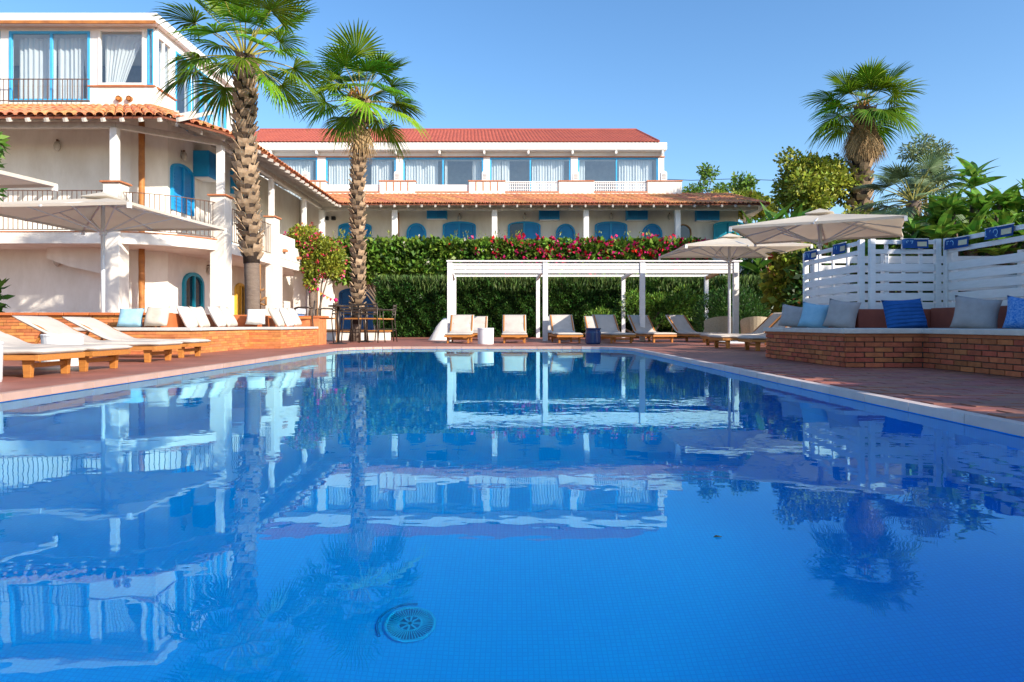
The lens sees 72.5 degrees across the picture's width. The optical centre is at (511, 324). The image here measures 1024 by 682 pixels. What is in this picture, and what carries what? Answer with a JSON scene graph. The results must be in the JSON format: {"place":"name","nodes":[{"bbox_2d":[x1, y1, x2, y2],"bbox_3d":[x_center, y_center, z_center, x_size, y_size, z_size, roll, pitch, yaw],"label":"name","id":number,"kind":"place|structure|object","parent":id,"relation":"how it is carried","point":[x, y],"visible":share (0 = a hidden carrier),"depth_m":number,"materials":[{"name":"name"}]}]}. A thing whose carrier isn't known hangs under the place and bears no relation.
{"place":"outdoors","nodes":[
{"label":"outdoors","id":0,"kind":"place"},
{"bbox_2d":[428,318,446,339],"bbox_3d":[-2.160,0.140,20.915,0.720,0.660,0.562,0,0,0],"label":"canvas cover","id":1,"kind":"object","parent":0,"point":[439,332],"visible":0.65,"depth_m":20.72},
{"bbox_2d":[0,349,1023,681],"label":"water","id":2,"kind":"structure","parent":0,"point":[474,515],"depth_m":1.76,"materials":[{"name":"liquid"}]},
{"bbox_2d":[0,337,1023,421],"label":"pool deck","id":3,"kind":"structure","parent":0,"point":[1000,396],"depth_m":7.00,"materials":[{"name":"tile"}]},
{"bbox_2d":[0,127,9,201],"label":"tall plant","id":4,"kind":"object","parent":3,"relation":"on","point":[3,139],"visible":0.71,"depth_m":14.72,"materials":[{"name":"green plant"}]},
{"bbox_2d":[0,170,57,190],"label":"umbrella","id":5,"kind":"object","parent":3,"relation":"on","point":[10,180],"visible":1,"depth_m":9.01,"materials":[{"name":"fabric"}]},
{"bbox_2d":[3,346,86,377],"bbox_3d":[-5.001,0.180,6.420,1.803,0.580,0.664,0,0,0],"label":"sun lounger","id":6,"kind":"object","parent":3,"relation":"on","point":[28,357],"visible":0.94,"depth_m":6.24,"materials":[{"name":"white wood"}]},
{"bbox_2d":[40,334,84,365],"bbox_3d":[-5.150,0.290,8.000,0.433,0.360,0.433,0,0,0],"label":"drum table","id":7,"kind":"object","parent":3,"relation":"on","point":[67,339],"visible":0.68,"depth_m":7.84,"materials":[{"name":"white plastic"}]},
{"bbox_2d":[0,330,132,371],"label":"sun lounger","id":8,"kind":"object","parent":3,"relation":"on","point":[113,352],"visible":0.74,"depth_m":7.20,"materials":[{"name":"fabric"}]},
{"bbox_2d":[0,312,159,343],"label":"garden wall","id":9,"kind":"structure","parent":3,"relation":"on","point":[10,324],"depth_m":11.87,"materials":[{"name":"orange brick"}]},
{"bbox_2d":[13,315,182,362],"bbox_3d":[-5.231,0.180,8.880,1.803,0.580,0.664,0,0,0],"label":"sun lounger","id":10,"kind":"object","parent":3,"relation":"on","point":[45,325],"visible":0.62,"depth_m":8.71,"materials":[{"name":"fabric"}]},
{"bbox_2d":[0,192,226,311],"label":"umbrella","id":11,"kind":"object","parent":3,"relation":"on","point":[103,214],"visible":0.96,"depth_m":12.06,"materials":[{"name":"fabric"}]},
{"bbox_2d":[63,317,210,357],"bbox_3d":[-5.371,0.180,10.050,1.803,0.580,0.664,0,0,0],"label":"sun lounger","id":12,"kind":"object","parent":3,"relation":"on","point":[100,329],"visible":0.73,"depth_m":9.91,"materials":[{"name":"fabric"}]},
{"bbox_2d":[0,13,338,328],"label":"hotel wing","id":13,"kind":"structure","parent":3,"relation":"on","point":[80,115],"depth_m":21.40,"materials":[{"name":"paint"}]},
{"bbox_2d":[9,31,89,101],"bbox_3d":[-14.165,-7.910,21.548,2.470,2.140,0.356,0,0,0],"label":"window","id":14,"kind":"structure","parent":13,"relation":"in","point":[38,57],"depth_m":21.67,"materials":[{"name":"fabric"}]},
{"bbox_2d":[98,29,143,84],"bbox_3d":[-11.975,-8.195,21.549,1.410,1.710,0.357,0,0,0],"label":"window","id":15,"kind":"structure","parent":13,"relation":"in","point":[120,51],"depth_m":21.67,"materials":[{"name":"fabric"}]},
{"bbox_2d":[147,29,152,84],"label":"window","id":16,"kind":"structure","parent":13,"relation":"in","point":[148,30],"depth_m":21.37,"materials":[{"name":"blue paint"}]},
{"bbox_2d":[156,36,171,94],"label":"window","id":17,"kind":"structure","parent":13,"relation":"in","point":[160,53],"depth_m":21.85,"materials":[{"name":"white paint"}]},
{"bbox_2d":[170,163,194,215],"bbox_3d":[-10.860,-4.470,23.015,0.120,1.580,1.530,0,0,0],"label":"window","id":18,"kind":"structure","parent":13,"relation":"in","point":[182,180],"depth_m":22.97,"materials":[{"name":"teal paint"}]},
{"bbox_2d":[182,272,204,310],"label":"window","id":19,"kind":"structure","parent":13,"relation":"in","point":[193,287],"depth_m":23.75,"materials":[{"name":"teal paint"}]},
{"bbox_2d":[234,283,244,314],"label":"door","id":20,"kind":"structure","parent":13,"relation":"in","point":[239,290],"depth_m":27.84,"materials":[{"name":"yellow paint"}]},
{"bbox_2d":[73,313,328,353],"bbox_3d":[-5.459,0.145,13.817,2.043,0.690,6.269,0,0,12],"label":"brick bench","id":21,"kind":"object","parent":3,"relation":"on","point":[269,334],"visible":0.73,"depth_m":13.23,"materials":[{"name":"brick"}]},
{"bbox_2d":[116,308,144,326],"bbox_3d":[-6.304,-0.114,11.550,0.404,0.328,0.215,0,-18,-6],"label":"pillow","id":22,"kind":"object","parent":21,"relation":"on","point":[130,317],"visible":0.99,"depth_m":11.47,"materials":[{"name":"blue fabric"}]},
{"bbox_2d":[144,306,169,325],"bbox_3d":[-5.846,-0.132,11.502,0.402,0.346,0.204,0,-18,6],"label":"pillow","id":23,"kind":"object","parent":21,"relation":"on","point":[156,316],"visible":1,"depth_m":11.42,"materials":[{"name":"beige fabric"}]},
{"bbox_2d":[176,306,198,326],"bbox_3d":[-5.716,-0.132,12.300,0.141,0.440,0.430,-27,0,0],"label":"pillow","id":24,"kind":"object","parent":21,"relation":"on","point":[188,318],"visible":0.95,"depth_m":12.16,"materials":[{"name":"white fabric"}]},
{"bbox_2d":[189,306,209,326],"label":"pillow","id":25,"kind":"object","parent":21,"relation":"on","point":[200,316],"visible":0.92,"depth_m":12.47,"materials":[{"name":"beige fabric"}]},
{"bbox_2d":[207,306,226,326],"bbox_3d":[-5.566,-0.149,13.200,0.136,0.440,0.430,-27,0,0],"label":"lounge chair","id":26,"kind":"object","parent":21,"relation":"on","point":[216,315],"visible":1,"depth_m":13.05,"materials":[{"name":"white fabric"}]},
{"bbox_2d":[219,306,237,326],"bbox_3d":[-5.489,-0.152,13.500,0.141,0.440,0.430,-27,0,0],"label":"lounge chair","id":27,"kind":"object","parent":21,"relation":"on","point":[230,319],"visible":0.93,"depth_m":13.38,"materials":[{"name":"beige fabric"}]},
{"bbox_2d":[245,309,266,324],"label":"pillow","id":28,"kind":"object","parent":21,"relation":"on","point":[255,316],"visible":1,"depth_m":14.12,"materials":[{"name":"white fabric"}]},
{"bbox_2d":[268,308,284,326],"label":"pillow","id":29,"kind":"object","parent":21,"relation":"on","point":[276,316],"visible":1,"depth_m":14.35,"materials":[{"name":"beige fabric"}]},
{"bbox_2d":[146,0,335,314],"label":"fan palm","id":30,"kind":"object","parent":3,"relation":"on","point":[247,71],"visible":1,"depth_m":14.80,"materials":[{"name":"green plant"}]},
{"bbox_2d":[283,222,348,315],"bbox_3d":[-8.559,-1.973,30.147,3.004,4.969,1.794,0,0,0],"label":"bougainvillea","id":31,"kind":"object","parent":3,"relation":"on","point":[325,255],"visible":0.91,"depth_m":29.87,"materials":[{"name":"green plant"}]},
{"bbox_2d":[328,305,347,343],"bbox_3d":[-4.180,0.005,16.800,0.470,0.930,0.470,0,0,0],"label":"bar table","id":32,"kind":"object","parent":3,"relation":"on","point":[338,324],"visible":0.99,"depth_m":16.77,"materials":[{"name":"brown metal"}]},
{"bbox_2d":[341,303,368,342],"bbox_3d":[-4.050,-0.040,18.000,0.528,1.023,0.548,0,0,15],"label":"bar chair","id":33,"kind":"object","parent":3,"relation":"on","point":[358,314],"visible":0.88,"depth_m":18.15,"materials":[{"name":"brown metal"}]},
{"bbox_2d":[326,330,391,339],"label":"planter wall","id":34,"kind":"structure","parent":3,"relation":"on","point":[345,336],"depth_m":20.40,"materials":[{"name":"white paint"}]},
{"bbox_2d":[291,17,430,340],"bbox_3d":[-4.157,-3.846,19.581,3.622,8.661,3.845,0,0,-38],"label":"fan palm","id":35,"kind":"object","parent":3,"relation":"on","point":[359,120],"visible":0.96,"depth_m":19.41,"materials":[{"name":"green plant"}]},
{"bbox_2d":[359,303,385,342],"bbox_3d":[-3.620,-0.040,18.100,0.528,1.023,0.548,0,0,10],"label":"bar chair","id":36,"kind":"object","parent":3,"relation":"on","point":[367,318],"visible":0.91,"depth_m":17.89,"materials":[{"name":"brown metal"}]},
{"bbox_2d":[374,304,397,341],"bbox_3d":[-3.450,-0.040,19.100,0.548,1.023,0.528,0,0,-20],"label":"bar chair","id":37,"kind":"object","parent":3,"relation":"on","point":[391,318],"visible":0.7,"depth_m":18.96,"materials":[{"name":"brown metal"}]},
{"bbox_2d":[330,229,465,306],"bbox_3d":[-5.570,-2.018,32.993,7.011,5.034,1.670,0,0,0],"label":"climbing hedge","id":38,"kind":"object","parent":3,"relation":"on","point":[404,255],"visible":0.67,"depth_m":32.72,"materials":[{"name":"green plant"}]},
{"bbox_2d":[444,315,474,342],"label":"sun lounger","id":39,"kind":"object","parent":3,"relation":"on","point":[461,327],"visible":0.94,"depth_m":18.62,"materials":[{"name":"fabric"}]},
{"bbox_2d":[445,231,508,274],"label":"climbing hedge","id":40,"kind":"object","parent":3,"relation":"on","point":[477,249],"visible":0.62,"depth_m":32.66,"materials":[{"name":"green plant"}]},
{"bbox_2d":[472,316,487,336],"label":"sun lounger","id":41,"kind":"object","parent":3,"relation":"on","point":[480,321],"visible":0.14,"depth_m":22.13,"materials":[{"name":"fabric"}]},
{"bbox_2d":[477,328,493,343],"bbox_3d":[-0.630,0.278,16.700,0.402,0.385,0.402,0,0,0],"label":"drum table","id":42,"kind":"object","parent":3,"relation":"on","point":[485,335],"visible":0.94,"depth_m":16.53,"materials":[{"name":"white plastic"}]},
{"bbox_2d":[253,128,769,329],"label":"hotel building","id":43,"kind":"structure","parent":3,"relation":"on","point":[531,183],"depth_m":35.80,"materials":[{"name":"white paint"}]},
{"bbox_2d":[276,158,316,199],"bbox_3d":[-11.656,-7.708,37.650,2.438,2.496,0.360,0,0,0],"label":"window","id":44,"kind":"structure","parent":43,"relation":"in","point":[300,166],"depth_m":37.76,"materials":[{"name":"blue paint"}]},
{"bbox_2d":[338,223,371,239],"bbox_3d":[-8.040,-3.915,35.765,1.700,2.611,0.110,0,0,0],"label":"door","id":45,"kind":"structure","parent":43,"relation":"in","point":[345,226],"depth_m":35.76,"materials":[{"name":"teal paint"}]},
{"bbox_2d":[339,288,373,329],"bbox_3d":[-7.980,-0.706,35.765,1.760,2.351,0.110,0,0,0],"label":"door","id":46,"kind":"structure","parent":43,"relation":"in","point":[344,294],"depth_m":35.76,"materials":[{"name":"blue paint"}]},
{"bbox_2d":[326,158,395,184],"bbox_3d":[-8.109,-7.708,37.649,3.781,2.496,0.359,0,0,0],"label":"window","id":47,"kind":"structure","parent":43,"relation":"in","point":[339,171],"depth_m":37.77,"materials":[{"name":"fabric"}]},
{"bbox_2d":[406,223,425,241],"bbox_3d":[-4.893,-3.900,35.765,1.014,2.581,0.110,0,0,0],"label":"door","id":48,"kind":"structure","parent":43,"relation":"in","point":[414,229],"depth_m":35.76,"materials":[{"name":"teal paint"}]},
{"bbox_2d":[403,158,482,184],"bbox_3d":[-3.688,-7.708,37.650,4.312,2.496,0.360,0,0,0],"label":"window","id":49,"kind":"structure","parent":43,"relation":"in","point":[424,172],"depth_m":37.77,"materials":[{"name":"fabric"}]},
{"bbox_2d":[443,221,475,240],"bbox_3d":[-2.700,-3.945,35.760,1.701,2.670,0.120,0,0,0],"label":"door","id":50,"kind":"structure","parent":43,"relation":"in","point":[449,228],"depth_m":35.76,"materials":[{"name":"teal paint"}]},
{"bbox_2d":[508,221,540,239],"bbox_3d":[0.627,-3.945,35.760,1.671,2.670,0.120,0,0,0],"label":"door","id":51,"kind":"structure","parent":43,"relation":"in","point":[530,229],"depth_m":35.76,"materials":[{"name":"teal paint"}]},
{"bbox_2d":[490,158,570,190],"bbox_3d":[0.984,-7.708,37.649,4.344,2.496,0.359,0,0,0],"label":"window","id":52,"kind":"structure","parent":43,"relation":"in","point":[541,170],"depth_m":37.77,"materials":[{"name":"fabric"}]},
{"bbox_2d":[556,224,575,241],"bbox_3d":[2.745,-3.886,35.765,1.014,2.551,0.110,0,0,0],"label":"door","id":53,"kind":"structure","parent":43,"relation":"in","point":[566,229],"depth_m":35.76,"materials":[{"name":"teal paint"}]},
{"bbox_2d":[595,221,626,240],"bbox_3d":[5.072,-3.945,35.760,1.671,2.670,0.120,0,0,0],"label":"door","id":54,"kind":"structure","parent":43,"relation":"in","point":[608,228],"depth_m":35.76,"materials":[{"name":"teal paint"}]},
{"bbox_2d":[578,158,657,190],"bbox_3d":[5.688,-7.708,37.649,4.312,2.496,0.359,0,0,0],"label":"window","id":55,"kind":"structure","parent":43,"relation":"in","point":[627,170],"depth_m":37.78,"materials":[{"name":"fabric"}]},
{"bbox_2d":[642,224,661,237],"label":"door","id":56,"kind":"structure","parent":43,"relation":"in","point":[653,228],"depth_m":35.76,"materials":[{"name":"teal paint"}]},
{"bbox_2d":[713,221,743,239],"bbox_3d":[11.023,-3.926,35.460,1.581,2.632,0.120,0,0,0],"label":"shutter door","id":57,"kind":"structure","parent":43,"relation":"in","point":[721,229],"depth_m":35.46,"materials":[{"name":"teal paint"}]},
{"bbox_2d":[0,346,1023,436],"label":"pool coping","id":58,"kind":"object","parent":3,"relation":"on","point":[1009,426],"visible":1,"depth_m":5.53,"materials":[{"name":"stone"}]},
{"bbox_2d":[3,349,1022,436],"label":"pool basin","id":59,"kind":"object","parent":3,"relation":"in","point":[593,349],"visible":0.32,"depth_m":5.79,"materials":[{"name":"blue tile"}]},
{"bbox_2d":[501,315,527,342],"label":"sun lounger","id":60,"kind":"object","parent":3,"relation":"on","point":[513,327],"visible":0.96,"depth_m":18.74,"materials":[{"name":"fabric"}]},
{"bbox_2d":[548,315,582,342],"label":"sun lounger","id":61,"kind":"object","parent":3,"relation":"on","point":[562,327],"visible":0.94,"depth_m":18.72,"materials":[{"name":"fabric"}]},
{"bbox_2d":[371,273,770,336],"bbox_3d":[2.226,-0.644,26.246,14.868,2.508,2.143,0,0,0],"label":"clipped hedge","id":62,"kind":"object","parent":3,"relation":"on","point":[421,303],"visible":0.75,"depth_m":25.51,"materials":[{"name":"green plant"}]},
{"bbox_2d":[585,328,600,343],"bbox_3d":[1.950,0.278,16.800,0.388,0.385,0.388,0,0,0],"label":"drum table","id":63,"kind":"object","parent":3,"relation":"on","point":[592,335],"visible":0.99,"depth_m":16.64,"materials":[{"name":"blue ceramic"}]},
{"bbox_2d":[446,260,742,340],"bbox_3d":[2.435,-0.650,22.058,9.130,2.240,5.615,0,0,0],"label":"pergola","id":64,"kind":"object","parent":3,"relation":"on","point":[641,266],"visible":0.77,"depth_m":19.31,"materials":[{"name":"white wood"}]},
{"bbox_2d":[490,229,713,277],"bbox_3d":[4.025,-2.007,32.957,11.061,5.027,1.652,0,0,0],"label":"climbing hedge","id":65,"kind":"object","parent":3,"relation":"on","point":[652,247],"visible":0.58,"depth_m":32.69,"materials":[{"name":"green plant"}]},
{"bbox_2d":[592,315,635,342],"bbox_3d":[2.615,0.103,18.149,0.664,0.735,1.779,0,0,-9],"label":"sun lounger","id":66,"kind":"object","parent":3,"relation":"on","point":[608,326],"visible":0.81,"depth_m":18.59,"materials":[{"name":"fabric"}]},
{"bbox_2d":[627,315,676,342],"bbox_3d":[3.742,0.103,18.834,0.664,0.735,1.779,0,0,-14],"label":"sun lounger","id":67,"kind":"object","parent":3,"relation":"on","point":[648,330],"visible":0.93,"depth_m":19.18,"materials":[{"name":"fabric"}]},
{"bbox_2d":[665,315,725,342],"bbox_3d":[4.900,0.103,18.785,0.664,0.735,1.779,0,0,-24],"label":"sun lounger","id":68,"kind":"object","parent":3,"relation":"on","point":[681,325],"visible":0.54,"depth_m":19.21,"materials":[{"name":"fabric"}]},
{"bbox_2d":[703,316,731,333],"bbox_3d":[5.905,0.120,19.848,0.898,0.700,0.726,0,0,-6],"label":"rattan armchair","id":69,"kind":"object","parent":3,"relation":"on","point":[717,324],"visible":0.43,"depth_m":19.54,"materials":[{"name":"beige wicker"}]},
{"bbox_2d":[691,282,769,338],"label":"shrub","id":70,"kind":"object","parent":3,"relation":"on","point":[752,309],"visible":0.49,"depth_m":21.54,"materials":[{"name":"green plant"}]},
{"bbox_2d":[659,233,812,343],"bbox_3d":[5.400,-0.900,17.350,2.906,2.740,2.906,0,0,0],"label":"umbrella","id":71,"kind":"object","parent":3,"relation":"on","point":[729,246],"visible":0.88,"depth_m":17.33,"materials":[{"name":"fabric"}]},
{"bbox_2d":[700,313,781,345],"bbox_3d":[5.157,0.103,15.560,1.779,0.735,0.664,0,0,-4],"label":"sun lounger","id":72,"kind":"object","parent":3,"relation":"on","point":[769,321],"visible":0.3,"depth_m":15.59,"materials":[{"name":"fabric"}]},
{"bbox_2d":[708,316,791,347],"bbox_3d":[4.901,0.103,14.020,1.779,0.735,0.664,0,0,-8],"label":"sun lounger","id":73,"kind":"object","parent":3,"relation":"on","point":[727,339],"visible":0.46,"depth_m":13.76,"materials":[{"name":"orange wood"}]},
{"bbox_2d":[737,336,766,350],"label":"sun lounger","id":74,"kind":"object","parent":3,"relation":"on","point":[751,340],"visible":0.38,"depth_m":12.37,"materials":[{"name":"orange wood"}]},
{"bbox_2d":[740,316,766,333],"bbox_3d":[7.086,0.120,20.249,0.898,0.700,0.726,0,0,15],"label":"rattan armchair","id":75,"kind":"object","parent":3,"relation":"on","point":[750,324],"visible":0.35,"depth_m":20.00,"materials":[{"name":"beige wicker"}]},
{"bbox_2d":[758,240,856,312],"bbox_3d":[7.593,-0.882,17.575,2.668,2.799,1.714,0,0,0],"label":"climber bush","id":76,"kind":"object","parent":3,"relation":"on","point":[774,279],"visible":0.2,"depth_m":17.47,"materials":[{"name":"green plant"}]},
{"bbox_2d":[729,208,907,264],"bbox_3d":[6.020,-0.900,13.650,2.906,2.740,2.906,0,0,28],"label":"umbrella","id":77,"kind":"object","parent":3,"relation":"on","point":[820,226],"visible":0.95,"depth_m":13.78,"materials":[{"name":"fabric"}]},
{"bbox_2d":[803,240,864,327],"bbox_3d":[4.625,-0.325,10.110,0.080,1.590,1.810,0,0,0],"label":"slatted screen","id":78,"kind":"object","parent":3,"relation":"on","point":[848,279],"visible":0.7,"depth_m":9.89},
{"bbox_2d":[828,213,930,301],"bbox_3d":[8.760,-1.087,16.397,2.678,3.172,1.467,0,0,0],"label":"broadleaf shrub","id":79,"kind":"object","parent":3,"relation":"on","point":[908,225],"visible":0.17,"depth_m":16.41,"materials":[{"name":"green plant"}]},
{"bbox_2d":[763,306,1023,377],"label":"brick bench","id":80,"kind":"object","parent":3,"relation":"on","point":[871,339],"visible":0.88,"depth_m":7.59,"materials":[{"name":"brick"}]},
{"bbox_2d":[778,303,806,327],"bbox_3d":[3.945,-0.112,9.750,0.399,0.325,0.217,10,-10,38],"label":"pillow","id":81,"kind":"object","parent":80,"relation":"on","point":[790,316],"visible":0.74,"depth_m":9.69,"materials":[{"name":"grey fabric"}]},
{"bbox_2d":[797,302,828,327],"bbox_3d":[4.020,-0.115,9.250,0.396,0.355,0.212,10,-10,38],"label":"pillow","id":82,"kind":"object","parent":80,"relation":"on","point":[813,315],"visible":0.81,"depth_m":9.17,"materials":[{"name":"blue fabric"}]},
{"bbox_2d":[822,298,861,327],"bbox_3d":[4.205,-0.127,8.900,0.388,0.380,0.212,13,-6,37],"label":"pillow","id":83,"kind":"object","parent":80,"relation":"on","point":[841,314],"visible":0.99,"depth_m":8.82,"materials":[{"name":"grey fabric"}]},
{"bbox_2d":[881,298,927,327],"bbox_3d":[4.694,-0.122,8.346,0.522,0.381,0.213,-3,-14,-6],"label":"pillow","id":84,"kind":"object","parent":80,"relation":"on","point":[904,313],"visible":0.94,"depth_m":8.26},
{"bbox_2d":[950,295,1002,328],"bbox_3d":[5.052,-0.116,7.602,0.443,0.374,0.216,9,-9,32],"label":"pillow","id":85,"kind":"object","parent":80,"relation":"on","point":[972,313],"visible":0.94,"depth_m":7.52,"materials":[{"name":"grey fabric"}]},
{"bbox_2d":[1002,295,1023,328],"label":"pillow","id":86,"kind":"object","parent":80,"relation":"on","point":[1014,318],"visible":0.97,"depth_m":7.09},
{"bbox_2d":[868,239,940,308],"bbox_3d":[5.150,-0.325,9.165,0.930,1.590,0.080,0,0,0],"label":"slatted screen","id":87,"kind":"object","parent":3,"relation":"on","point":[920,276],"visible":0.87,"depth_m":9.15,"materials":[{"name":"wood"}]},
{"bbox_2d":[901,238,928,247],"bbox_3d":[5.260,-1.058,9.107,0.354,0.129,0.031,0,0,-2],"label":"sign","id":88,"kind":"object","parent":87,"relation":"attached to","point":[914,242],"visible":1,"depth_m":9.11,"materials":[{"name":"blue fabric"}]},
{"bbox_2d":[810,249,1023,308],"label":"board fence","id":89,"kind":"object","parent":3,"relation":"on","point":[955,257],"visible":0.14,"depth_m":11.74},
{"bbox_2d":[943,224,1023,307],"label":"slatted screen","id":90,"kind":"object","parent":3,"relation":"on","point":[948,277],"visible":0.77,"depth_m":8.37,"materials":[{"name":"wood"}]},
{"bbox_2d":[944,235,968,249],"bbox_3d":[5.612,-1.033,8.820,0.031,0.138,0.478,0,0,-3],"label":"sign","id":91,"kind":"object","parent":90,"relation":"attached to","point":[957,242],"visible":1,"depth_m":8.81,"materials":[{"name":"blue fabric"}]},
{"bbox_2d":[984,223,1014,239],"bbox_3d":[5.612,-1.068,8.050,0.031,0.138,0.478,0,0,-3],"label":"sign","id":92,"kind":"object","parent":90,"relation":"attached to","point":[1005,230],"visible":1,"depth_m":8.04,"materials":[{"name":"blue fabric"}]},
{"bbox_2d":[0,0,1023,308],"label":"sky","id":93,"kind":"structure","parent":0,"point":[722,83],"materials":[{"name":"blue"}]},
{"label":"ground","id":94,"kind":"structure","parent":0,"visible":0},
{"bbox_2d":[582,284,701,337],"bbox_3d":[4.617,-0.454,24.903,4.335,1.992,0.990,0,0,0],"label":"shrub","id":95,"kind":"object","parent":94,"relation":"on","point":[672,302],"visible":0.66,"depth_m":24.78,"materials":[{"name":"green plant"}]},
{"bbox_2d":[682,162,732,192],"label":"tree","id":96,"kind":"object","parent":94,"relation":"on","point":[705,172],"visible":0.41,"depth_m":44.79,"materials":[{"name":"green plant"}]},
{"bbox_2d":[728,170,759,223],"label":"tree","id":97,"kind":"object","parent":94,"relation":"on","point":[746,183],"visible":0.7,"depth_m":41.59,"materials":[{"name":"green plant"}]},
{"bbox_2d":[732,188,778,223],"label":"vine","id":98,"kind":"object","parent":94,"relation":"on","point":[758,195],"visible":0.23,"depth_m":37.13,"materials":[{"name":"green plant"}]},
{"bbox_2d":[739,201,844,274],"bbox_3d":[10.559,-2.127,26.464,4.897,5.254,2.560,0,0,0],"label":"banana plant","id":99,"kind":"object","parent":94,"relation":"on","point":[760,263],"visible":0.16,"depth_m":26.23,"materials":[{"name":"green plant"}]},
{"bbox_2d":[769,146,870,214],"bbox_3d":[13.400,-3.656,30.574,4.140,8.266,4.076,0,0,0],"label":"tree","id":100,"kind":"object","parent":94,"relation":"on","point":[809,180],"visible":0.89,"depth_m":29.80,"materials":[{"name":"green plant"}]},
{"bbox_2d":[841,201,877,242],"bbox_3d":[14.102,-2.204,27.490,3.718,5.356,3.134,0,0,0],"label":"tree","id":101,"kind":"object","parent":94,"relation":"on","point":[848,208],"visible":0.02,"depth_m":27.01,"materials":[{"name":"green plant"}]},
{"bbox_2d":[799,56,926,213],"bbox_3d":[15.213,-5.459,30.352,5.138,11.902,4.611,0,0,26],"label":"fan palm","id":102,"kind":"object","parent":94,"relation":"on","point":[863,145],"visible":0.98,"depth_m":29.78,"materials":[{"name":"green plant"}]},
{"bbox_2d":[718,204,1023,312],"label":"shrub","id":103,"kind":"object","parent":94,"relation":"on","point":[742,271],"depth_m":29.04,"materials":[{"name":"green plant"}]},
{"bbox_2d":[779,221,1022,327],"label":"shrub","id":104,"kind":"object","parent":94,"relation":"on","point":[793,300],"visible":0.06,"depth_m":16.66,"materials":[{"name":"green plant"}]},
{"bbox_2d":[849,145,969,255],"bbox_3d":[11.518,-2.266,20.088,3.373,5.513,3.650,0,0,0],"label":"fan palm","id":105,"kind":"object","parent":94,"relation":"on","point":[892,174],"visible":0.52,"depth_m":19.91,"materials":[{"name":"green plant"}]},
{"bbox_2d":[894,132,958,214],"bbox_3d":[19.642,-4.415,32.929,2.631,9.773,2.516,0,0,0],"label":"tree","id":106,"kind":"object","parent":94,"relation":"on","point":[914,151],"visible":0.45,"depth_m":32.70,"materials":[{"name":"green plant"}]},
{"bbox_2d":[921,188,994,273],"bbox_3d":[17.140,-2.418,27.433,3.957,5.784,2.866,0,0,0],"label":"tree","id":107,"kind":"object","parent":94,"relation":"on","point":[991,215],"visible":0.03,"depth_m":26.92,"materials":[{"name":"green plant"}]},
{"bbox_2d":[908,156,1023,291],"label":"broadleaf shrub","id":108,"kind":"object","parent":94,"relation":"on","point":[940,216],"visible":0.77,"depth_m":15.16,"materials":[{"name":"green plant"}]},
{"bbox_2d":[985,189,1023,221],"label":"broadleaf shrub","id":109,"kind":"object","parent":94,"relation":"on","point":[1015,207],"visible":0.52,"depth_m":15.21,"materials":[{"name":"green plant"}]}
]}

